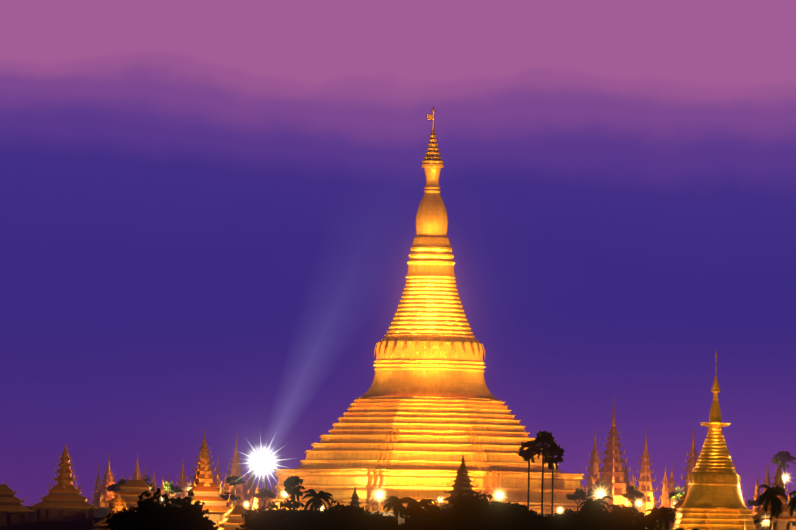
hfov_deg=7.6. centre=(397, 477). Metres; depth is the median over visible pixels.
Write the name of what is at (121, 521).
tree
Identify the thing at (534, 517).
bush
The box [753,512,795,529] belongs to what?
zayat walls
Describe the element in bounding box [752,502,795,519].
zayat roof
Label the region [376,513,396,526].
bush
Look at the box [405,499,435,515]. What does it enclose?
bush
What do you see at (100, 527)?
hall walls
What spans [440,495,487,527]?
bush
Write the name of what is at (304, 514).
bush
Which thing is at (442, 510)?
bush
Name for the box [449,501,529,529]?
bush
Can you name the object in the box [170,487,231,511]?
pavilion
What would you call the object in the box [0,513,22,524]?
zayat glow
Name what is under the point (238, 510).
low hall roof
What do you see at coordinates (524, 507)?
bush
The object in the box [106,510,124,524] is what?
bush
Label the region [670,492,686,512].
tree
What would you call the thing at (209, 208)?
sky
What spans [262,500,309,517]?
bush
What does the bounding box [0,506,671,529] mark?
ground
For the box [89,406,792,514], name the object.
pyatthat spires
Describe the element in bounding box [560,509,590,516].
bush
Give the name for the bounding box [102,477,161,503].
zayat roof
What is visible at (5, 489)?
zayat roof
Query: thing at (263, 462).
lamp post
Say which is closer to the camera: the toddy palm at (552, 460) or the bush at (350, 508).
the bush at (350, 508)
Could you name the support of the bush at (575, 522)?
on the ground
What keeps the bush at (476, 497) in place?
on the ground
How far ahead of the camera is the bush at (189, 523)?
1266.31 m
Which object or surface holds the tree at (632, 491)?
on the ground
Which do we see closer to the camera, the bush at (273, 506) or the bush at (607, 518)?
the bush at (607, 518)
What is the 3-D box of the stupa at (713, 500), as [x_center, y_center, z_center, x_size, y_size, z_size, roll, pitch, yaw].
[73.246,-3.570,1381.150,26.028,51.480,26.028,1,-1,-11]
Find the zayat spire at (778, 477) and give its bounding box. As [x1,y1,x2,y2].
[764,463,790,508]
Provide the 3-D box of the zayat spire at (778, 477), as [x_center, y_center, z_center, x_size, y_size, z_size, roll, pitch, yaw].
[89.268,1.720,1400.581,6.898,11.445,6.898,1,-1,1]
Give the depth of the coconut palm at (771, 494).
1346.92 m
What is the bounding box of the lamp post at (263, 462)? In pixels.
[258,459,266,488]
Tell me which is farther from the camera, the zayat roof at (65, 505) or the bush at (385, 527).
the zayat roof at (65, 505)
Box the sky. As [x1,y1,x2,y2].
[0,0,795,508]
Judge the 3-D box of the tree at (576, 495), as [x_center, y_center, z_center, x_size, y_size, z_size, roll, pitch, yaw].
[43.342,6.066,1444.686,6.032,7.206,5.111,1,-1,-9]
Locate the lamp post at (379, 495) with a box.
[377,493,381,511]
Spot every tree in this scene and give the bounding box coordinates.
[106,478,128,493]
[106,488,173,529]
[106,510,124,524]
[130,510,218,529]
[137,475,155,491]
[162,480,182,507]
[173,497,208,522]
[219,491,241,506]
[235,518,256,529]
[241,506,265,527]
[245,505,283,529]
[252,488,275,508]
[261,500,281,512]
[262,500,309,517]
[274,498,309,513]
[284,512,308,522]
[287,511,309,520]
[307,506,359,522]
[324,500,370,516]
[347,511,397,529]
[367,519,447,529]
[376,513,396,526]
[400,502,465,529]
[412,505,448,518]
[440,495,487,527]
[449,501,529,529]
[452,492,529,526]
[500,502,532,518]
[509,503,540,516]
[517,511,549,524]
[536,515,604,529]
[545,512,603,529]
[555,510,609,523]
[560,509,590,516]
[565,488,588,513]
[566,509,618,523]
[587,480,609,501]
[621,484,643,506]
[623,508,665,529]
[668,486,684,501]
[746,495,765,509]
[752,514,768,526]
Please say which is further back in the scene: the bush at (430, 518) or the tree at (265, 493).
the tree at (265, 493)
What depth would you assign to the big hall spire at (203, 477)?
1399.84 m
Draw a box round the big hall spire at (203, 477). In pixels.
[186,429,221,487]
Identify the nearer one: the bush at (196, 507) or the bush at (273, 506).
the bush at (196, 507)
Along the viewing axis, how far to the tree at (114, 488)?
1450.40 m
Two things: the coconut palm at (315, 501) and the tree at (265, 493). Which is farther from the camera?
the tree at (265, 493)
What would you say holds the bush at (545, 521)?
on the ground
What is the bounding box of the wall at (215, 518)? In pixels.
[203,514,224,526]
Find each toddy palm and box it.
[225,476,244,506]
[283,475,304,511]
[518,440,540,509]
[529,430,556,515]
[544,443,564,515]
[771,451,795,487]
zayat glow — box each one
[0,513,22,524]
[40,510,87,519]
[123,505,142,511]
[756,522,795,529]
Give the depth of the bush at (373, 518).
1340.94 m
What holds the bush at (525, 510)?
on the ground
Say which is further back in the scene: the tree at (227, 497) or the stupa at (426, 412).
the stupa at (426, 412)
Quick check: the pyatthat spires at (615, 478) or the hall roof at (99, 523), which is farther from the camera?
the pyatthat spires at (615, 478)
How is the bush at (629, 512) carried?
on the ground
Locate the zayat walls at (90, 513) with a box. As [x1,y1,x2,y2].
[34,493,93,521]
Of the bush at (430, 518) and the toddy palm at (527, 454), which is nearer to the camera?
the bush at (430, 518)
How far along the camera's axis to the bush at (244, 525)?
1341.51 m
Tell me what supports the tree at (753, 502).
on the ground
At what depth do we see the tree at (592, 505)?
1377.56 m
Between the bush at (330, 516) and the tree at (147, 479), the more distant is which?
the tree at (147, 479)
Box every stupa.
[273,107,583,513]
[668,351,756,529]
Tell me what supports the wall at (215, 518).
on the ground
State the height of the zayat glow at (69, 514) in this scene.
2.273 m
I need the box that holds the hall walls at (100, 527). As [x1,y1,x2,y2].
[96,526,109,528]
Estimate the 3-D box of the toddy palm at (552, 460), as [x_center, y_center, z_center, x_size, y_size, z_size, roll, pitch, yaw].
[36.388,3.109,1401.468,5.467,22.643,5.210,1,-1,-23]
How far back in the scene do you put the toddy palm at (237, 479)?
1460.74 m
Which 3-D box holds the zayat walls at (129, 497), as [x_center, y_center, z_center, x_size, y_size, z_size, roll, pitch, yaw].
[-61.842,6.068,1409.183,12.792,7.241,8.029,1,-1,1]
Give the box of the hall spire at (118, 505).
[105,491,126,517]
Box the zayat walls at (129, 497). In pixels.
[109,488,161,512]
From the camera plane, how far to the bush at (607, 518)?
1356.29 m
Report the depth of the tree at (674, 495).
1458.45 m
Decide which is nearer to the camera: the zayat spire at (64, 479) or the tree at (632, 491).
the zayat spire at (64, 479)
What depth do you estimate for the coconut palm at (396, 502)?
1379.92 m
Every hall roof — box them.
[81,511,112,529]
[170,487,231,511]
[216,502,253,529]
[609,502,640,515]
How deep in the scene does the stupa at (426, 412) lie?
1482.30 m
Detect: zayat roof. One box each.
[0,483,34,511]
[28,481,100,508]
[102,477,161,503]
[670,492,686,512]
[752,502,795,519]
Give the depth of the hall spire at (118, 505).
1388.44 m
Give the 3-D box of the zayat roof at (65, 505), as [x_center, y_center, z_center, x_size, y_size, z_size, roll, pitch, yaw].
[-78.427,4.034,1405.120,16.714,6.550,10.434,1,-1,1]
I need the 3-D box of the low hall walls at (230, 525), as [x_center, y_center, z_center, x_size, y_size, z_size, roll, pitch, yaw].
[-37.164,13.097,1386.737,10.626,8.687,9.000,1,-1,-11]
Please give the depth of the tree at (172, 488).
1455.89 m
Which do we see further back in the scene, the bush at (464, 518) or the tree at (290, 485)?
the tree at (290, 485)
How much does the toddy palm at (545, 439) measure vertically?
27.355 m
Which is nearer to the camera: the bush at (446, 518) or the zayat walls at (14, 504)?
the bush at (446, 518)
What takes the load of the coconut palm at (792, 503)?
on the ground
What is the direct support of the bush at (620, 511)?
on the ground
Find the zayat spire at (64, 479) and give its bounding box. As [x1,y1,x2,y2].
[49,442,80,489]
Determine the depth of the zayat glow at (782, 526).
1397.74 m
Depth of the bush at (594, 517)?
1350.13 m
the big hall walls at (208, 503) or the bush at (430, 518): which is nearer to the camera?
the bush at (430, 518)
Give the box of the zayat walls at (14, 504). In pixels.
[0,494,28,525]
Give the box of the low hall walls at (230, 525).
[219,516,249,527]
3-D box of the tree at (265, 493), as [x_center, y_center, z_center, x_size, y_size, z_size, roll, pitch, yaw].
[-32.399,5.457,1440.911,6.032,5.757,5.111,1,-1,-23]
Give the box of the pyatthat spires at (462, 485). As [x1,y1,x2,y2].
[348,456,518,510]
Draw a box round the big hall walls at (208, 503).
[188,492,226,521]
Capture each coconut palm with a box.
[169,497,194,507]
[302,489,334,514]
[383,496,414,522]
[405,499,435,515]
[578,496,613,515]
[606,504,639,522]
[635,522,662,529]
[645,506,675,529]
[758,484,787,529]
[787,490,795,517]
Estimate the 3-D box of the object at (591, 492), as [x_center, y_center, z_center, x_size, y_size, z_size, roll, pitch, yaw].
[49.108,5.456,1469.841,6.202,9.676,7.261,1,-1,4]
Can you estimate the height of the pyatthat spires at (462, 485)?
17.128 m

